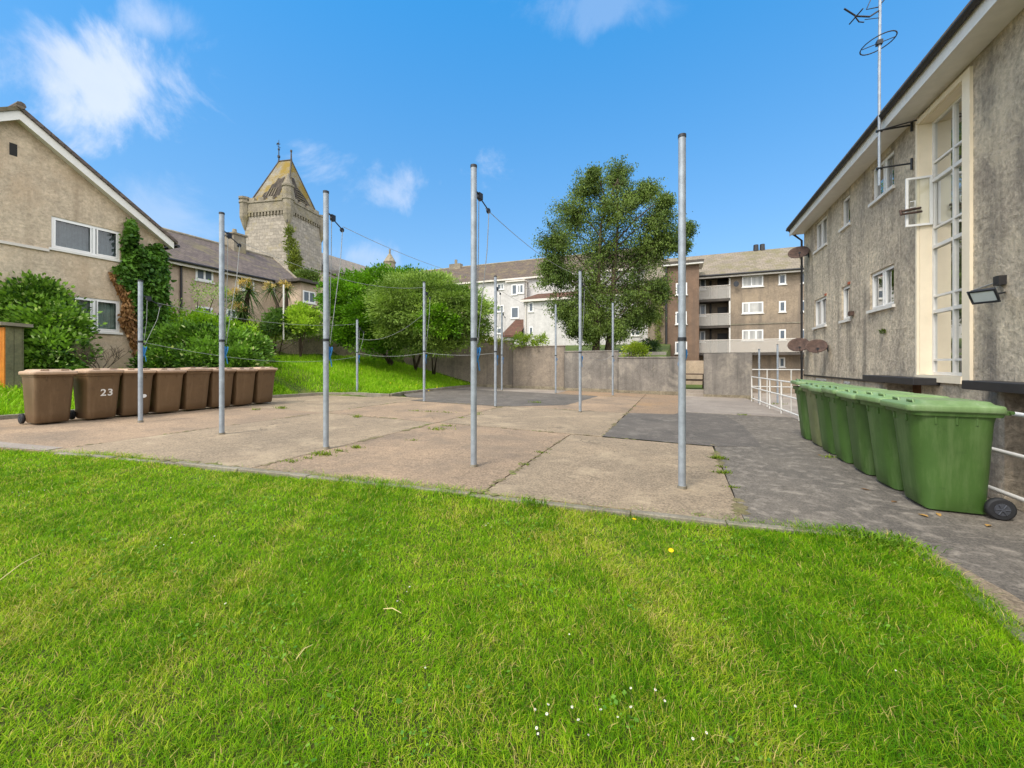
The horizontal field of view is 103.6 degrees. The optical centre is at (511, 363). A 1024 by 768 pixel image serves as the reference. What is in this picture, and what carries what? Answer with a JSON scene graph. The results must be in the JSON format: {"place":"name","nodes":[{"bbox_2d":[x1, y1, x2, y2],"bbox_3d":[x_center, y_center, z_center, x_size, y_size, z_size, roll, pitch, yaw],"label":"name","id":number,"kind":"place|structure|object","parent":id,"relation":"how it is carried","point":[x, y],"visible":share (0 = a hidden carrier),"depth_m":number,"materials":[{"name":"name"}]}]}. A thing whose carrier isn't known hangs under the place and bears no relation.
{"place":"outdoors","nodes":[
{"label":"outdoors","id":0,"kind":"place"},
{"bbox_2d":[0,322,721,593],"bbox_3d":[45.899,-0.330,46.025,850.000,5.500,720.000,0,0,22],"label":"ground","id":1,"kind":"structure","parent":0,"point":[665,348],"depth_m":3.75,"materials":[{"name":"green plant"}]},
{"bbox_2d":[0,322,32,388],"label":"garden shed","id":2,"kind":"structure","parent":1,"relation":"on","point":[11,350],"depth_m":9.98,"materials":[{"name":"wood"}]},
{"bbox_2d":[0,327,4,386],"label":"door","id":3,"kind":"structure","parent":2,"relation":"in","point":[2,329],"depth_m":9.92,"materials":[{"name":"orange wood"}]},
{"bbox_2d":[0,269,106,369],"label":"bush","id":4,"kind":"object","parent":1,"relation":"on","point":[56,319],"visible":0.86,"depth_m":11.03,"materials":[{"name":"green plant"}]},
{"bbox_2d":[0,101,179,368],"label":"gabled house","id":5,"kind":"structure","parent":1,"relation":"on","point":[65,210],"depth_m":12.43,"materials":[{"name":"beige concrete"}]},
{"bbox_2d":[49,216,121,261],"bbox_3d":[-13.696,-3.960,12.957,0.296,1.040,1.740,0,0,22],"label":"window","id":6,"kind":"structure","parent":5,"relation":"in","point":[67,236],"depth_m":12.97,"materials":[{"name":"white plastic"}]},
{"bbox_2d":[69,296,122,334],"bbox_3d":[-13.696,-1.560,12.957,0.296,1.140,1.740,0,0,22],"label":"window","id":7,"kind":"structure","parent":5,"relation":"in","point":[110,308],"depth_m":13.43,"materials":[{"name":"white plastic"}]},
{"bbox_2d":[108,272,143,356],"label":"dead ivy","id":8,"kind":"object","parent":5,"relation":"attached to","point":[127,320],"visible":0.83,"depth_m":13.69,"materials":[{"name":"brown plant"}]},
{"bbox_2d":[110,217,176,345],"bbox_3d":[-12.642,-2.566,13.998,1.001,4.893,1.736,0,0,22],"label":"ivy","id":9,"kind":"object","parent":5,"relation":"attached to","point":[136,258],"visible":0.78,"depth_m":14.08,"materials":[{"name":"green plant"}]},
{"bbox_2d":[67,341,129,367],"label":"bare shrub","id":10,"kind":"object","parent":1,"relation":"on","point":[87,355],"visible":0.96,"depth_m":10.70,"materials":[{"name":"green plant"}]},
{"bbox_2d":[169,278,234,316],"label":"airy shrub","id":11,"kind":"object","parent":1,"relation":"on","point":[203,290],"visible":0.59,"depth_m":17.40,"materials":[{"name":"green plant"}]},
{"bbox_2d":[124,317,279,367],"bbox_3d":[-10.698,-0.261,13.932,4.429,2.803,2.860,0,0,-12],"label":"hedge","id":12,"kind":"object","parent":1,"relation":"on","point":[247,344],"visible":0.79,"depth_m":13.43,"materials":[{"name":"green plant"}]},
{"bbox_2d":[168,305,262,337],"bbox_3d":[-11.948,-1.019,15.668,4.052,2.670,2.073,0,0,-8],"label":"bush","id":13,"kind":"object","parent":1,"relation":"on","point":[195,314],"visible":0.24,"depth_m":15.68,"materials":[{"name":"green plant"}]},
{"bbox_2d":[162,227,296,322],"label":"terrace house","id":14,"kind":"structure","parent":1,"relation":"on","point":[196,258],"depth_m":21.73,"materials":[{"name":"brown stone"}]},
{"bbox_2d":[194,269,214,283],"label":"window","id":15,"kind":"structure","parent":14,"relation":"in","point":[200,275],"depth_m":20.20,"materials":[{"name":"white plastic"}]},
{"bbox_2d":[0,353,470,414],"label":"bank grass","id":16,"kind":"structure","parent":1,"relation":"on","point":[379,375],"depth_m":17.14,"materials":[{"name":"green plant"}]},
{"bbox_2d":[215,277,267,325],"bbox_3d":[-11.183,-2.362,16.875,1.983,2.573,2.147,0,0,22],"label":"cabbage palm","id":17,"kind":"object","parent":1,"relation":"on","point":[242,313],"visible":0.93,"depth_m":16.73,"materials":[{"name":"green plant"}]},
{"bbox_2d":[228,316,322,355],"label":"wall top weeds","id":18,"kind":"object","parent":1,"relation":"on","point":[291,335],"depth_m":19.49,"materials":[{"name":"green plant"}]},
{"bbox_2d":[255,306,298,355],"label":"bush","id":19,"kind":"object","parent":1,"relation":"on","point":[274,315],"visible":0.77,"depth_m":18.66,"materials":[{"name":"green plant"}]},
{"bbox_2d":[259,280,300,309],"bbox_3d":[-11.273,-2.922,19.513,2.001,2.395,1.661,0,0,-31],"label":"cabbage palm","id":20,"kind":"object","parent":1,"relation":"on","point":[272,289],"visible":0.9,"depth_m":19.46,"materials":[{"name":"green plant"}]},
{"bbox_2d":[238,143,322,269],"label":"stone tower","id":21,"kind":"structure","parent":1,"relation":"on","point":[274,205],"depth_m":51.10,"materials":[{"name":"stone"}]},
{"bbox_2d":[281,224,304,275],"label":"tower creeper","id":22,"kind":"object","parent":21,"relation":"attached to","point":[295,257],"visible":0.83,"depth_m":48.74,"materials":[{"name":"green plant"}]},
{"bbox_2d":[274,278,321,308],"bbox_3d":[-12.771,-2.612,24.070,2.700,4.464,2.083,0,0,22],"label":"bay extension","id":23,"kind":"object","parent":1,"relation":"on","point":[306,290],"visible":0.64,"depth_m":23.35,"materials":[{"name":"beige paint"}]},
{"bbox_2d":[292,267,322,281],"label":"roof bush","id":24,"kind":"object","parent":23,"relation":"on","point":[304,273],"visible":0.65,"depth_m":35.62,"materials":[{"name":"green plant"}]},
{"bbox_2d":[303,290,316,304],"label":"window","id":25,"kind":"structure","parent":23,"relation":"in","point":[307,295],"depth_m":23.48,"materials":[{"name":"white plastic"}]},
{"bbox_2d":[278,300,322,356],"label":"bush","id":26,"kind":"object","parent":1,"relation":"on","point":[306,318],"visible":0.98,"depth_m":18.62,"materials":[{"name":"green plant"}]},
{"bbox_2d":[296,270,339,323],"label":"lean to","id":27,"kind":"object","parent":1,"relation":"on","point":[334,272],"visible":0.08,"depth_m":44.11,"materials":[{"name":"stone"}]},
{"bbox_2d":[270,335,403,359],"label":"garden wall","id":28,"kind":"structure","parent":1,"relation":"on","point":[312,346],"depth_m":20.81,"materials":[{"name":"stone"}]},
{"bbox_2d":[322,253,368,277],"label":"church range","id":29,"kind":"structure","parent":1,"relation":"on","point":[335,265],"depth_m":64.46,"materials":[{"name":"stone"}]},
{"bbox_2d":[356,319,363,391],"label":"drying post","id":30,"kind":"object","parent":1,"relation":"on","point":[357,350],"visible":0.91,"depth_m":15.37,"materials":[{"name":"metal"}]},
{"bbox_2d":[311,259,419,365],"bbox_3d":[-6.466,-2.512,19.896,7.030,5.338,4.578,0,0,-6],"label":"round shrub","id":31,"kind":"object","parent":1,"relation":"on","point":[349,307],"visible":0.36,"depth_m":19.21,"materials":[{"name":"green plant"}]},
{"bbox_2d":[383,249,395,268],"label":"stone spirelet","id":32,"kind":"object","parent":1,"relation":"on","point":[389,259],"visible":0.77,"depth_m":74.38,"materials":[{"name":"stone"}]},
{"bbox_2d":[357,263,499,370],"bbox_3d":[-3.756,-2.178,18.730,6.505,5.228,5.424,0,0,22],"label":"spreading shrub","id":33,"kind":"object","parent":1,"relation":"on","point":[399,305],"visible":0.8,"depth_m":18.09,"materials":[{"name":"green plant"}]},
{"bbox_2d":[404,336,470,381],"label":"retaining wall","id":34,"kind":"structure","parent":1,"relation":"on","point":[458,365],"depth_m":22.09,"materials":[{"name":"concrete"}]},
{"bbox_2d":[410,301,467,373],"bbox_3d":[-4.022,-1.059,19.204,2.357,3.472,4.972,0,0,-29],"label":"round shrub","id":35,"kind":"object","parent":1,"relation":"on","point":[451,321],"visible":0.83,"depth_m":17.59,"materials":[{"name":"green plant"}]},
{"bbox_2d":[0,385,1023,642],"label":"kerb","id":36,"kind":"structure","parent":1,"relation":"on","point":[662,517],"depth_m":4.08,"materials":[{"name":"concrete"}]},
{"bbox_2d":[419,249,657,345],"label":"white apartments","id":37,"kind":"structure","parent":1,"relation":"on","point":[517,279],"depth_m":48.51,"materials":[{"name":"paint"}]},
{"bbox_2d":[477,340,677,394],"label":"boundary wall","id":38,"kind":"structure","parent":1,"relation":"on","point":[528,367],"depth_m":19.51,"materials":[{"name":"concrete"}]},
{"bbox_2d":[478,334,508,346],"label":"wall top plant","id":39,"kind":"object","parent":38,"relation":"on","point":[492,339],"depth_m":20.58,"materials":[{"name":"green plant"}]},
{"bbox_2d":[509,331,549,349],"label":"wall top plant","id":40,"kind":"object","parent":38,"relation":"on","point":[527,338],"depth_m":20.21,"materials":[{"name":"green plant"}]},
{"bbox_2d":[528,154,699,350],"bbox_3d":[6.276,-6.716,24.664,10.720,12.512,6.035,0,0,9],"label":"birch tree","id":41,"kind":"object","parent":1,"relation":"on","point":[661,242],"visible":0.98,"depth_m":23.97,"materials":[{"name":"green plant"}]},
{"bbox_2d":[619,340,651,356],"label":"bush","id":42,"kind":"object","parent":1,"relation":"on","point":[635,346],"visible":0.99,"depth_m":20.90,"materials":[{"name":"green plant"}]},
{"bbox_2d":[638,337,661,351],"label":"bush","id":43,"kind":"object","parent":1,"relation":"on","point":[652,343],"visible":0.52,"depth_m":24.30,"materials":[{"name":"green plant"}]},
{"bbox_2d":[648,297,664,343],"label":"plain block","id":44,"kind":"structure","parent":1,"relation":"on","point":[651,334],"depth_m":34.58,"materials":[{"name":"beige concrete"}]},
{"bbox_2d":[651,298,663,341],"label":"climbing plant","id":45,"kind":"object","parent":44,"relation":"attached to","point":[658,337],"visible":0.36,"depth_m":34.38,"materials":[{"name":"green plant"}]},
{"bbox_2d":[662,259,703,360],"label":"stair tower","id":46,"kind":"structure","parent":1,"relation":"on","point":[694,266],"depth_m":32.98,"materials":[{"name":"brown paint"}]},
{"bbox_2d":[686,361,703,384],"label":"back wall","id":47,"kind":"structure","parent":1,"relation":"on","point":[694,367],"depth_m":24.61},
{"bbox_2d":[686,389,703,395],"bbox_3d":[7.917,1.420,17.537,0.770,0.600,0.380,0,0,22],"label":"gap step","id":48,"kind":"object","parent":1,"relation":"on","point":[694,392],"visible":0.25,"depth_m":17.43,"materials":[{"name":"grey concrete"}]},
{"bbox_2d":[644,244,803,393],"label":"balcony flats","id":49,"kind":"structure","parent":1,"relation":"on","point":[749,301],"depth_m":33.04,"materials":[{"name":"concrete"}]},
{"bbox_2d":[717,279,726,298],"bbox_3d":[18.251,-6.430,34.958,0.739,1.847,0.059,0,0,22],"label":"door","id":50,"kind":"structure","parent":49,"relation":"in","point":[721,290],"depth_m":34.96,"materials":[{"name":"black paint"}]},
{"bbox_2d":[717,307,726,324],"bbox_3d":[18.251,-4.094,34.958,0.739,1.656,0.059,0,0,22],"label":"door","id":51,"kind":"structure","parent":49,"relation":"in","point":[721,318],"depth_m":34.94,"materials":[{"name":"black paint"}]},
{"bbox_2d":[717,333,726,352],"bbox_3d":[18.251,-1.789,34.958,0.739,1.700,0.059,0,0,22],"label":"door","id":52,"kind":"structure","parent":49,"relation":"in","point":[722,337],"depth_m":34.92,"materials":[{"name":"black paint"}]},
{"bbox_2d":[741,275,763,287],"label":"window","id":53,"kind":"structure","parent":49,"relation":"in","point":[747,281],"depth_m":32.99,"materials":[{"name":"white plastic"}]},
{"bbox_2d":[741,302,763,314],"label":"window","id":54,"kind":"structure","parent":49,"relation":"in","point":[747,307],"depth_m":32.99,"materials":[{"name":"white plastic"}]},
{"bbox_2d":[741,329,763,340],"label":"window","id":55,"kind":"structure","parent":49,"relation":"in","point":[746,334],"depth_m":32.98,"materials":[{"name":"white plastic"}]},
{"bbox_2d":[703,353,753,401],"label":"wall pier","id":56,"kind":"structure","parent":1,"relation":"on","point":[728,375],"depth_m":16.90,"materials":[{"name":"concrete"}]},
{"bbox_2d":[751,376,1023,502],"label":"railing","id":57,"kind":"object","parent":1,"relation":"on","point":[1012,454],"visible":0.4,"depth_m":10.19,"materials":[{"name":"white metal"}]},
{"bbox_2d":[0,387,750,521],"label":"drying area","id":58,"kind":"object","parent":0,"point":[584,461],"visible":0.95,"depth_m":6.43,"materials":[{"name":"concrete"}]},
{"bbox_2d":[18,369,77,423],"bbox_3d":[-9.278,0.639,8.053,0.782,1.074,0.632,0,0,24],"label":"wheelie bin","id":59,"kind":"object","parent":58,"relation":"on","point":[47,394],"visible":1,"depth_m":7.87,"materials":[{"name":"brown plastic"}]},
{"bbox_2d":[70,368,123,419],"bbox_3d":[-8.957,0.632,8.678,0.782,1.088,0.632,0,0,20],"label":"wheelie bin","id":60,"kind":"object","parent":58,"relation":"on","point":[96,390],"visible":0.91,"depth_m":8.48,"materials":[{"name":"brown plastic"}]},
{"bbox_2d":[116,368,156,415],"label":"wheelie bin","id":61,"kind":"object","parent":58,"relation":"on","point":[127,402],"visible":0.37,"depth_m":9.04,"materials":[{"name":"brown plastic"}]},
{"bbox_2d":[137,280,161,422],"bbox_3d":[-7.633,-0.244,8.495,0.109,2.985,0.426,0,0,22],"label":"drying post","id":62,"kind":"object","parent":58,"relation":"on","point":[142,349],"visible":0.99,"depth_m":8.32,"materials":[{"name":"metal"}]},
{"bbox_2d":[149,368,186,412],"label":"wheelie bin","id":63,"kind":"object","parent":58,"relation":"on","point":[166,389],"visible":0.75,"depth_m":9.64,"materials":[{"name":"brown plastic"}]},
{"bbox_2d":[179,367,212,409],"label":"wheelie bin","id":64,"kind":"object","parent":58,"relation":"on","point":[194,390],"visible":0.66,"depth_m":10.21,"materials":[{"name":"brown plastic"}]},
{"bbox_2d":[206,367,236,406],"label":"wheelie bin","id":65,"kind":"object","parent":58,"relation":"on","point":[213,395],"visible":0.42,"depth_m":10.72,"materials":[{"name":"brown plastic"}]},
{"bbox_2d":[218,212,240,434],"bbox_3d":[-5.107,-0.693,7.307,0.109,3.985,0.426,0,0,14],"label":"drying post","id":66,"kind":"object","parent":58,"relation":"on","point":[223,349],"visible":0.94,"depth_m":7.12,"materials":[{"name":"metal"}]},
{"bbox_2d":[230,367,257,404],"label":"wheelie bin","id":67,"kind":"object","parent":58,"relation":"on","point":[243,386],"visible":0.63,"depth_m":11.34,"materials":[{"name":"brown plastic"}]},
{"bbox_2d":[248,367,277,402],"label":"wheelie bin","id":68,"kind":"object","parent":58,"relation":"on","point":[263,385],"visible":0.61,"depth_m":11.91,"materials":[{"name":"brown plastic"}]},
{"bbox_2d":[322,190,343,448],"bbox_3d":[-2.789,-0.648,6.314,0.109,3.985,0.426,0,0,19],"label":"drying post","id":69,"kind":"object","parent":58,"relation":"on","point":[327,350],"visible":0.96,"depth_m":6.13,"materials":[{"name":"metal"}]},
{"bbox_2d":[423,281,430,401],"bbox_3d":[-2.813,-0.696,13.328,0.109,3.985,0.426,0,0,21],"label":"drying post","id":70,"kind":"object","parent":58,"relation":"on","point":[424,334],"visible":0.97,"depth_m":13.14,"materials":[{"name":"metal"}]},
{"bbox_2d":[470,164,490,466],"bbox_3d":[-0.413,-0.603,5.401,0.109,3.985,0.426,0,0,31],"label":"drying post","id":71,"kind":"object","parent":58,"relation":"on","point":[475,349],"visible":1,"depth_m":5.23,"materials":[{"name":"metal"}]},
{"bbox_2d":[494,276,500,406],"bbox_3d":[-0.429,-0.649,12.241,0.109,3.985,0.426,0,0,23],"label":"drying post","id":72,"kind":"object","parent":58,"relation":"on","point":[496,288],"visible":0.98,"depth_m":12.06,"materials":[{"name":"metal"}]},
{"bbox_2d":[501,306,505,390],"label":"drying post","id":73,"kind":"object","parent":58,"relation":"on","point":[502,344],"visible":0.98,"depth_m":18.77,"materials":[{"name":"metal"}]},
{"bbox_2d":[555,304,557,392],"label":"drying post","id":74,"kind":"object","parent":58,"relation":"on","point":[556,318],"visible":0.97,"depth_m":17.68,"materials":[{"name":"metal"}]},
{"bbox_2d":[578,270,584,411],"bbox_3d":[1.970,-0.603,11.310,0.109,3.985,0.426,0,0,28],"label":"drying post","id":75,"kind":"object","parent":58,"relation":"on","point":[580,339],"visible":0.97,"depth_m":11.14,"materials":[{"name":"metal"}]},
{"bbox_2d":[612,302,613,395],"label":"drying post","id":76,"kind":"object","parent":58,"relation":"on","point":[613,348],"visible":0.96,"depth_m":16.92,"materials":[{"name":"metal"}]},
{"bbox_2d":[677,133,687,489],"bbox_3d":[1.959,-0.558,4.636,0.109,3.985,0.426,0,0,22],"label":"drying post","id":77,"kind":"object","parent":58,"relation":"on","point":[682,358],"visible":1,"depth_m":4.45,"materials":[{"name":"metal"}]},
{"bbox_2d":[0,0,969,269],"label":"sky","id":78,"kind":"structure","parent":0,"point":[386,108],"materials":[{"name":"blue"}]},
{"bbox_2d":[0,446,1023,767],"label":"lawn","id":79,"kind":"structure","parent":0,"point":[314,715],"depth_m":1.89,"materials":[{"name":"green plant"}]},
{"bbox_2d":[2,464,1018,767],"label":"clover","id":80,"kind":"object","parent":79,"relation":"on","point":[398,700],"visible":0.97,"depth_m":2.11,"materials":[{"name":"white plant"}]},
{"bbox_2d":[512,495,552,508],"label":"weed tuft","id":81,"kind":"object","parent":79,"relation":"on","point":[534,502],"visible":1,"depth_m":3.90,"materials":[{"name":"green plant"}]},
{"bbox_2d":[0,388,1023,625],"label":"path","id":82,"kind":"structure","parent":0,"point":[779,466],"depth_m":4.59,"materials":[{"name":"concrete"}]},
{"bbox_2d":[790,379,833,439],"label":"wheelie bin","id":83,"kind":"object","parent":82,"relation":"on","point":[805,429],"visible":0.39,"depth_m":7.46,"materials":[{"name":"green plastic"}]},
{"bbox_2d":[800,382,853,445],"bbox_3d":[5.490,0.873,6.933,0.782,1.087,0.632,0,0,22],"label":"wheelie bin","id":84,"kind":"object","parent":82,"relation":"on","point":[813,418],"visible":0.27,"depth_m":6.91,"materials":[{"name":"green plastic"}]},
{"bbox_2d":[808,385,862,453],"bbox_3d":[5.226,0.878,6.347,0.782,1.077,0.632,0,0,20],"label":"wheelie bin","id":85,"kind":"object","parent":82,"relation":"on","point":[825,425],"visible":0.23,"depth_m":6.33,"materials":[{"name":"green plastic"}]},
{"bbox_2d":[821,385,886,463],"bbox_3d":[4.991,0.869,5.785,0.781,1.094,0.632,0,0,24],"label":"wheelie bin","id":86,"kind":"object","parent":82,"relation":"on","point":[841,433],"visible":0.3,"depth_m":5.72,"materials":[{"name":"green plastic"}]},
{"bbox_2d":[814,521,912,551],"bbox_3d":[2.807,1.373,3.276,0.719,0.080,0.480,0,0,22],"label":"weed tuft","id":87,"kind":"object","parent":82,"relation":"on","point":[866,535],"visible":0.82,"depth_m":3.25,"materials":[{"name":"green plant"}]},
{"bbox_2d":[836,389,910,475],"bbox_3d":[4.750,0.879,5.185,0.782,1.075,0.632,0,0,23],"label":"wheelie bin","id":88,"kind":"object","parent":82,"relation":"on","point":[860,437],"visible":0.27,"depth_m":5.13,"materials":[{"name":"green plastic"}]},
{"bbox_2d":[822,528,945,555],"bbox_3d":[2.899,1.380,3.150,0.791,0.073,0.386,0,0,22],"label":"weed tuft","id":89,"kind":"object","parent":82,"relation":"on","point":[904,544],"visible":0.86,"depth_m":3.08,"materials":[{"name":"green plant"}]},
{"bbox_2d":[855,391,949,490],"bbox_3d":[4.522,0.874,4.596,0.782,1.083,0.632,0,0,20],"label":"wheelie bin","id":90,"kind":"object","parent":82,"relation":"on","point":[884,446],"visible":0.28,"depth_m":4.55,"materials":[{"name":"green plastic"}]},
{"bbox_2d":[880,396,1016,520],"bbox_3d":[4.280,0.881,4.005,0.783,1.070,0.632,0,0,22],"label":"wheelie bin","id":91,"kind":"object","parent":82,"relation":"on","point":[944,447],"visible":1,"depth_m":3.80,"materials":[{"name":"green plastic"}]},
{"bbox_2d":[753,393,797,418],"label":"courtyard","id":92,"kind":"structure","parent":0,"point":[786,401],"depth_m":24.39,"materials":[{"name":"grey concrete"}]},
{"bbox_2d":[776,344,778,402],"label":"post","id":93,"kind":"object","parent":92,"relation":"on","point":[777,372],"visible":1,"depth_m":23.96,"materials":[{"name":"metal"}]},
{"bbox_2d":[752,369,803,411],"bbox_3d":[13.021,1.282,18.438,4.300,2.075,0.050,0,0,22],"label":"railing","id":94,"kind":"object","parent":92,"relation":"on","point":[767,386],"visible":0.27,"depth_m":18.70,"materials":[{"name":"white metal"}]},
{"bbox_2d":[786,0,1023,510],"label":"apartment block","id":95,"kind":"structure","parent":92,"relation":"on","point":[874,262],"depth_m":7.81,"materials":[{"name":"grey concrete"}]},
{"bbox_2d":[787,338,808,351],"bbox_3d":[10.774,-0.702,15.067,0.728,0.574,0.634,0,0,22],"label":"satellite dish","id":96,"kind":"object","parent":95,"relation":"attached to","point":[797,344],"visible":0.81,"depth_m":15.25,"materials":[{"name":"metal"}]},
{"bbox_2d":[788,246,809,257],"bbox_3d":[10.781,-4.185,15.069,0.718,0.558,0.618,0,0,22],"label":"satellite dish","id":97,"kind":"object","parent":95,"relation":"attached to","point":[799,252],"visible":1,"depth_m":15.21,"materials":[{"name":"metal"}]},
{"bbox_2d":[805,339,828,352],"bbox_3d":[10.011,-0.566,13.138,0.676,0.493,0.550,0,0,22],"label":"satellite dish","id":98,"kind":"object","parent":95,"relation":"attached to","point":[816,346],"visible":1,"depth_m":13.27,"materials":[{"name":"metal"}]},
{"bbox_2d":[812,297,826,329],"bbox_3d":[10.746,-1.762,14.011,0.170,1.042,1.392,0,0,22],"label":"window","id":99,"kind":"structure","parent":95,"relation":"in","point":[821,303],"depth_m":14.15,"materials":[{"name":"white plastic"}]},
{"bbox_2d":[813,215,826,254],"bbox_3d":[10.714,-4.472,13.934,0.170,1.048,1.307,0,0,22],"label":"window","id":100,"kind":"structure","parent":95,"relation":"in","point":[822,225],"depth_m":13.93,"materials":[{"name":"white plastic"}]},
{"bbox_2d":[838,285,850,323],"bbox_3d":[9.871,-1.764,11.879,0.170,1.073,0.755,0,0,22],"label":"window","id":101,"kind":"structure","parent":95,"relation":"in","point":[846,289],"depth_m":11.99,"materials":[{"name":"white plastic"}]},
{"bbox_2d":[838,195,850,232],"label":"window","id":102,"kind":"structure","parent":95,"relation":"in","point":[847,222],"depth_m":11.99,"materials":[{"name":"white plastic"}]},
{"bbox_2d":[843,0,916,185],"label":"aerial mast","id":103,"kind":"object","parent":95,"relation":"attached to","point":[878,44],"visible":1,"depth_m":8.67,"materials":[{"name":"metal"}]},
{"bbox_2d":[866,264,894,313],"bbox_3d":[9.020,-1.804,9.802,0.170,1.012,1.364,0,0,22],"label":"window","id":104,"kind":"structure","parent":95,"relation":"in","point":[882,280],"depth_m":9.79,"materials":[{"name":"white plastic"}]},
{"bbox_2d":[868,151,894,207],"bbox_3d":[9.000,-4.485,9.755,0.170,0.939,1.262,0,0,22],"label":"window","id":105,"kind":"structure","parent":95,"relation":"in","point":[887,174],"depth_m":9.72,"materials":[{"name":"white plastic"}]},
{"bbox_2d":[899,207,922,215],"bbox_3d":[8.153,-3.125,8.236,0.393,0.169,0.096,0,0,9],"label":"rusty bracket","id":106,"kind":"object","parent":95,"relation":"attached to","point":[906,210],"visible":1,"depth_m":8.23,"materials":[{"name":"metal"}]},
{"bbox_2d":[915,66,972,383],"bbox_3d":[8.152,-2.330,7.503,0.310,5.360,1.670,0,0,22],"label":"stair window","id":107,"kind":"structure","parent":95,"relation":"in","point":[944,138],"depth_m":7.76,"materials":[{"name":"beige paint"}]},
{"bbox_2d":[966,275,1006,304],"bbox_3d":[7.342,-1.118,6.216,1.217,0.446,0.374,0,0,-38],"label":"floodlight","id":108,"kind":"object","parent":95,"relation":"attached to","point":[982,296],"visible":1,"depth_m":5.99,"materials":[{"name":"metal"}]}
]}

